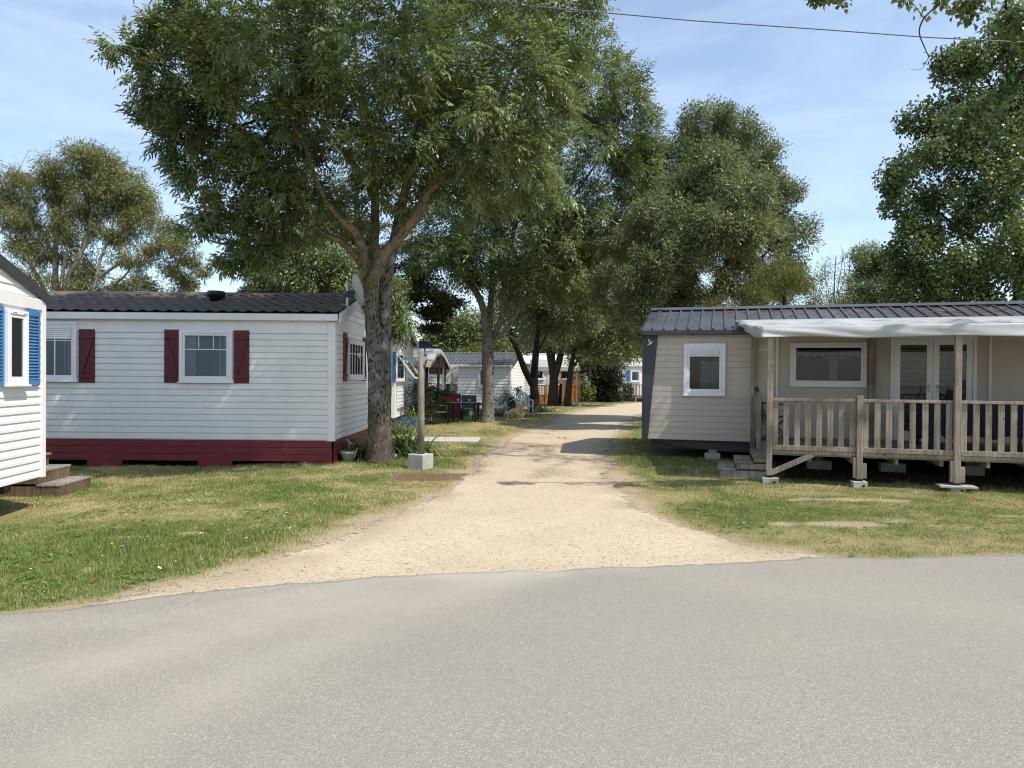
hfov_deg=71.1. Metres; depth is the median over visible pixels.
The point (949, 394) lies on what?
folding chair
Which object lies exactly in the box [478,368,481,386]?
window
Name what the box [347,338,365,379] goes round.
window
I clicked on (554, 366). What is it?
ash tree
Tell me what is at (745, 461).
wooden steps
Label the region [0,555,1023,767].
road
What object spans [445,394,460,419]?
deckchair
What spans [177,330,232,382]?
window
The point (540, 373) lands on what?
window
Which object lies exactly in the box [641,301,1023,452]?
mobile home
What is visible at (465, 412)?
garden bucket
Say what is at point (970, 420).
tablecloth
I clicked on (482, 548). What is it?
loose stones
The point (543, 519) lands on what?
path
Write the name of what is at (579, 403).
lamp post
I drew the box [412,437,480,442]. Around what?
paving strip
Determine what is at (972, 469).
deck pier
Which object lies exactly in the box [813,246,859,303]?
scrub tree
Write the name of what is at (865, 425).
wooden veranda
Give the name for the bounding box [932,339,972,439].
door
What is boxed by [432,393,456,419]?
shrub
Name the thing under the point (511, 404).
rose bush
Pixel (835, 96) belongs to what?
sky
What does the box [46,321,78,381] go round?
window
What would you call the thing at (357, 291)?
satellite dish
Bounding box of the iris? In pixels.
[391,415,432,435]
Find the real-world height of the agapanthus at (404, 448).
1.078 m
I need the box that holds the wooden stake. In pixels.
[558,384,561,404]
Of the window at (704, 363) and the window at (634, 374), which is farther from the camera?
the window at (634, 374)
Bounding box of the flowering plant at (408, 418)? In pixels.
[399,403,430,426]
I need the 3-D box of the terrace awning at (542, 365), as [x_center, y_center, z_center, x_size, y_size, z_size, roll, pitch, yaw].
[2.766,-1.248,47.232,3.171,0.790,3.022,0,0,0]
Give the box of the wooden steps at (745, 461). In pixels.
[718,449,765,479]
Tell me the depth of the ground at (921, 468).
9.14 m
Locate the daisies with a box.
[15,461,1010,591]
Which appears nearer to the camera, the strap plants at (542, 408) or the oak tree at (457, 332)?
the strap plants at (542, 408)
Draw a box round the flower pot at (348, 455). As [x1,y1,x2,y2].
[340,439,358,461]
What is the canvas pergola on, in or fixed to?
on the ground at (921, 468)
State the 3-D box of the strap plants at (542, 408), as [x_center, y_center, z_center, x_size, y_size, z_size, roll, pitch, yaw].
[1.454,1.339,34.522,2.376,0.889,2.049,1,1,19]
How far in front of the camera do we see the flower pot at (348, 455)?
13.37 m
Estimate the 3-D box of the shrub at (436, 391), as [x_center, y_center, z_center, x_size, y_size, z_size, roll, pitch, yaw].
[-2.928,0.634,28.016,1.592,1.526,1.140,0,0,0]
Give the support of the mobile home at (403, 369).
on the ground at (921, 468)
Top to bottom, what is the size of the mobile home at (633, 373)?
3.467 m
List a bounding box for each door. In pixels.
[547,371,548,393]
[893,339,932,437]
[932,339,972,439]
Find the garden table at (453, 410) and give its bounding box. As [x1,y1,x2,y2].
[448,402,479,422]
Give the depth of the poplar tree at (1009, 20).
8.70 m
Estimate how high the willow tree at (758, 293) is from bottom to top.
5.671 m
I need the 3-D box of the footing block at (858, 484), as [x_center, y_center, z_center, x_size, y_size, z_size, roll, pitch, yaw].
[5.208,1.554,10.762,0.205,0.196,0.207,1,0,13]
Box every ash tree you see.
[81,0,620,463]
[239,216,420,350]
[397,0,677,422]
[473,248,584,354]
[485,186,615,412]
[499,257,622,405]
[561,291,641,405]
[588,93,825,350]
[596,212,676,355]
[830,239,912,303]
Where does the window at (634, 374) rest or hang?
in the mobile home at (633, 373)
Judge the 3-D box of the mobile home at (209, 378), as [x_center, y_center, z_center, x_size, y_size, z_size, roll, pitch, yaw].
[-7.124,-0.180,15.009,8.038,3.495,4.210,0,0,0]
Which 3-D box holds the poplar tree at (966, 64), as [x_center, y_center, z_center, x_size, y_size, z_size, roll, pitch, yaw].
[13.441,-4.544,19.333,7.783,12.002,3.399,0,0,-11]
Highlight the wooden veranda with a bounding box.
[750,335,1023,485]
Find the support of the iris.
on the ground at (921, 468)
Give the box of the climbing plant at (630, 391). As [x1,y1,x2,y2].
[621,382,634,400]
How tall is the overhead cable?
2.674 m
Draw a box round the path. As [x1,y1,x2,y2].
[83,402,820,606]
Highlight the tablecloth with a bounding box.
[908,403,1022,439]
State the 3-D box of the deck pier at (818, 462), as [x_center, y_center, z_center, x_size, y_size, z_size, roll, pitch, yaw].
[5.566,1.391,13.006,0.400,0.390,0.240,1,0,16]
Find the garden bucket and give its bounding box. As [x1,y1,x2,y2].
[461,410,469,415]
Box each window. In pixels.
[2,309,31,386]
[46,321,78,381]
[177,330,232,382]
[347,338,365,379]
[396,354,404,381]
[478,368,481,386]
[538,371,543,379]
[559,371,567,379]
[630,370,639,381]
[682,343,725,395]
[789,342,867,387]
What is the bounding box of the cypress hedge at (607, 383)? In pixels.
[573,346,631,401]
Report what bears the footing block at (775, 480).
on the ground at (921, 468)
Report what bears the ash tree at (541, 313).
on the ground at (921, 468)
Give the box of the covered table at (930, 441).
[916,434,932,449]
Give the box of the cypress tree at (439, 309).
[235,193,473,336]
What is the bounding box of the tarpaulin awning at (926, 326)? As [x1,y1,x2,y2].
[735,316,1023,337]
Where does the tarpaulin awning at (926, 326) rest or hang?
attached to the mobile home at (696, 378)
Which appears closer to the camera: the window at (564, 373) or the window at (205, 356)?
the window at (205, 356)
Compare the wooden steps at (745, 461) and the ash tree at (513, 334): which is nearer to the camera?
the wooden steps at (745, 461)
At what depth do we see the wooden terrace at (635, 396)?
50.47 m
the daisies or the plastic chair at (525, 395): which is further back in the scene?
the plastic chair at (525, 395)
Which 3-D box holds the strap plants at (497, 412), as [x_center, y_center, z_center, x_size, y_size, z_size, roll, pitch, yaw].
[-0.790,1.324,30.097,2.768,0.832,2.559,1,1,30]
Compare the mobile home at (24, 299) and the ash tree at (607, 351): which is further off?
the ash tree at (607, 351)
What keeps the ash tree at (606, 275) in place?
on the ground at (921, 468)
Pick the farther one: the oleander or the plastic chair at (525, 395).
the plastic chair at (525, 395)
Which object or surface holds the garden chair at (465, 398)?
on the ground at (921, 468)
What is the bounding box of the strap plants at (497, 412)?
[469,407,510,416]
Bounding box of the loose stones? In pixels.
[156,446,812,608]
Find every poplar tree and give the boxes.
[804,0,1023,134]
[871,1,1023,302]
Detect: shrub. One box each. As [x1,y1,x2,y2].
[425,382,450,417]
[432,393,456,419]
[580,377,595,401]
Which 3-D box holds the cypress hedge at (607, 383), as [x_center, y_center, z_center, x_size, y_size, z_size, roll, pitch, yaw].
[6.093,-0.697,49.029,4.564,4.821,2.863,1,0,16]
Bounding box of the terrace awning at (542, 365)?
[529,359,579,370]
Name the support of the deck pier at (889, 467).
on the ground at (921, 468)
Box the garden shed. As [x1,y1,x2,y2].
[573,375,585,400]
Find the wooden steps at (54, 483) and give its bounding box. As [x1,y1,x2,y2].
[0,453,91,496]
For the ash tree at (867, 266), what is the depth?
30.54 m
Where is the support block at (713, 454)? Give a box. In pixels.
[705,450,719,459]
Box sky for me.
[0,0,1023,376]
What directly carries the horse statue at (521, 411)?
on the ground at (921, 468)
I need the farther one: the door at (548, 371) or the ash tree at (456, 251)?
the door at (548, 371)
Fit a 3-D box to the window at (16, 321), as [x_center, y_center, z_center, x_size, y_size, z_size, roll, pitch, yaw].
[-5.760,-0.414,8.336,0.103,0.886,0.470,0,0,-7]
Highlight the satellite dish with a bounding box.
[341,274,363,319]
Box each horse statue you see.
[503,402,522,420]
[509,400,526,418]
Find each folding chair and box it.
[754,386,789,440]
[916,388,963,447]
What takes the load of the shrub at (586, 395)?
on the ground at (921, 468)
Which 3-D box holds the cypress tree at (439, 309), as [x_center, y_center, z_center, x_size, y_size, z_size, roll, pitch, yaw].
[-5.895,-3.229,26.621,9.017,8.874,3.467,0,0,0]
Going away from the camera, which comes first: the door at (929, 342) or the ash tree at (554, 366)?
the door at (929, 342)
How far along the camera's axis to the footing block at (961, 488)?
10.32 m
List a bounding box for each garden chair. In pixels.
[429,397,447,424]
[461,395,476,419]
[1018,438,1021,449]
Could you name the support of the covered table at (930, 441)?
on the wooden veranda
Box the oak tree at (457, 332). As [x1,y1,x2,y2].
[414,306,512,351]
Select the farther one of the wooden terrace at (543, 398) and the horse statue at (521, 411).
the wooden terrace at (543, 398)
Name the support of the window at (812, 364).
in the mobile home at (696, 378)
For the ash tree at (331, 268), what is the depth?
20.39 m
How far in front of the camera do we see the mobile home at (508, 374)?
37.45 m
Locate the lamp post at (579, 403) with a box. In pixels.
[576,371,581,406]
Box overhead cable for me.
[462,0,1023,42]
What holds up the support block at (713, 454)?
on the ground at (921, 468)
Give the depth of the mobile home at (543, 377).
51.09 m
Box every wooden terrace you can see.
[538,371,577,402]
[623,384,641,401]
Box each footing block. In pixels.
[761,476,778,483]
[850,480,867,487]
[935,483,978,492]
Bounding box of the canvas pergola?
[413,349,457,413]
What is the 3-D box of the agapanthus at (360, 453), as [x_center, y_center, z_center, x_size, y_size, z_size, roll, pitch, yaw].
[-2.835,1.076,14.040,1.826,1.570,1.946,1,1,30]
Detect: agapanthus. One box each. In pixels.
[342,434,403,462]
[352,427,455,458]
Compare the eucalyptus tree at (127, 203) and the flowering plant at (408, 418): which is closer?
the flowering plant at (408, 418)
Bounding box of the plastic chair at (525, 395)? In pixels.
[515,392,533,416]
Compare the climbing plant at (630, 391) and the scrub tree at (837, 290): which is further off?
the climbing plant at (630, 391)
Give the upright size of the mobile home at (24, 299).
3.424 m
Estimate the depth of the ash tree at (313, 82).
11.81 m
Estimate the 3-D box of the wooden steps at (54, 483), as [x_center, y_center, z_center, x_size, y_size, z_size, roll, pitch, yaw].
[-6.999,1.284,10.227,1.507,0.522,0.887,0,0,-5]
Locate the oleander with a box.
[403,376,438,420]
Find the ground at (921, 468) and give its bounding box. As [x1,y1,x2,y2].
[0,399,1023,613]
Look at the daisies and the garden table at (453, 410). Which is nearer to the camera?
the daisies
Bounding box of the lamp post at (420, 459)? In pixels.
[408,341,432,469]
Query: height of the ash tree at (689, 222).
12.333 m
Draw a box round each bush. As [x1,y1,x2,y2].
[454,341,481,351]
[494,386,523,410]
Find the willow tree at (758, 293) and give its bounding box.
[696,249,843,306]
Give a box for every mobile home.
[0,254,49,493]
[46,290,367,467]
[391,326,418,428]
[428,352,526,408]
[522,353,590,400]
[617,358,641,400]
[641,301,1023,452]
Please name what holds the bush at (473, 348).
on the ground at (921, 468)
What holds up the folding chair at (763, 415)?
on the wooden veranda
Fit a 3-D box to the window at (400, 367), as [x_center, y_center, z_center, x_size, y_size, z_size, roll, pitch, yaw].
[-3.545,-0.505,22.797,0.103,0.856,1.678,0,0,0]
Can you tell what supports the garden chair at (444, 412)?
on the ground at (921, 468)
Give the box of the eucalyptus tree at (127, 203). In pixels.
[0,135,212,291]
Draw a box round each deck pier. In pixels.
[806,456,831,469]
[878,461,905,472]
[961,461,984,475]
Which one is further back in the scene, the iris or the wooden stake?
the wooden stake
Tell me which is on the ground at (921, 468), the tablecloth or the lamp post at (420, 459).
the lamp post at (420, 459)
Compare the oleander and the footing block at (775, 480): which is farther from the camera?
the oleander
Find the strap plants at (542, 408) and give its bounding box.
[524,404,558,411]
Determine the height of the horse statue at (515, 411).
0.696 m
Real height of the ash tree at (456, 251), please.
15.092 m

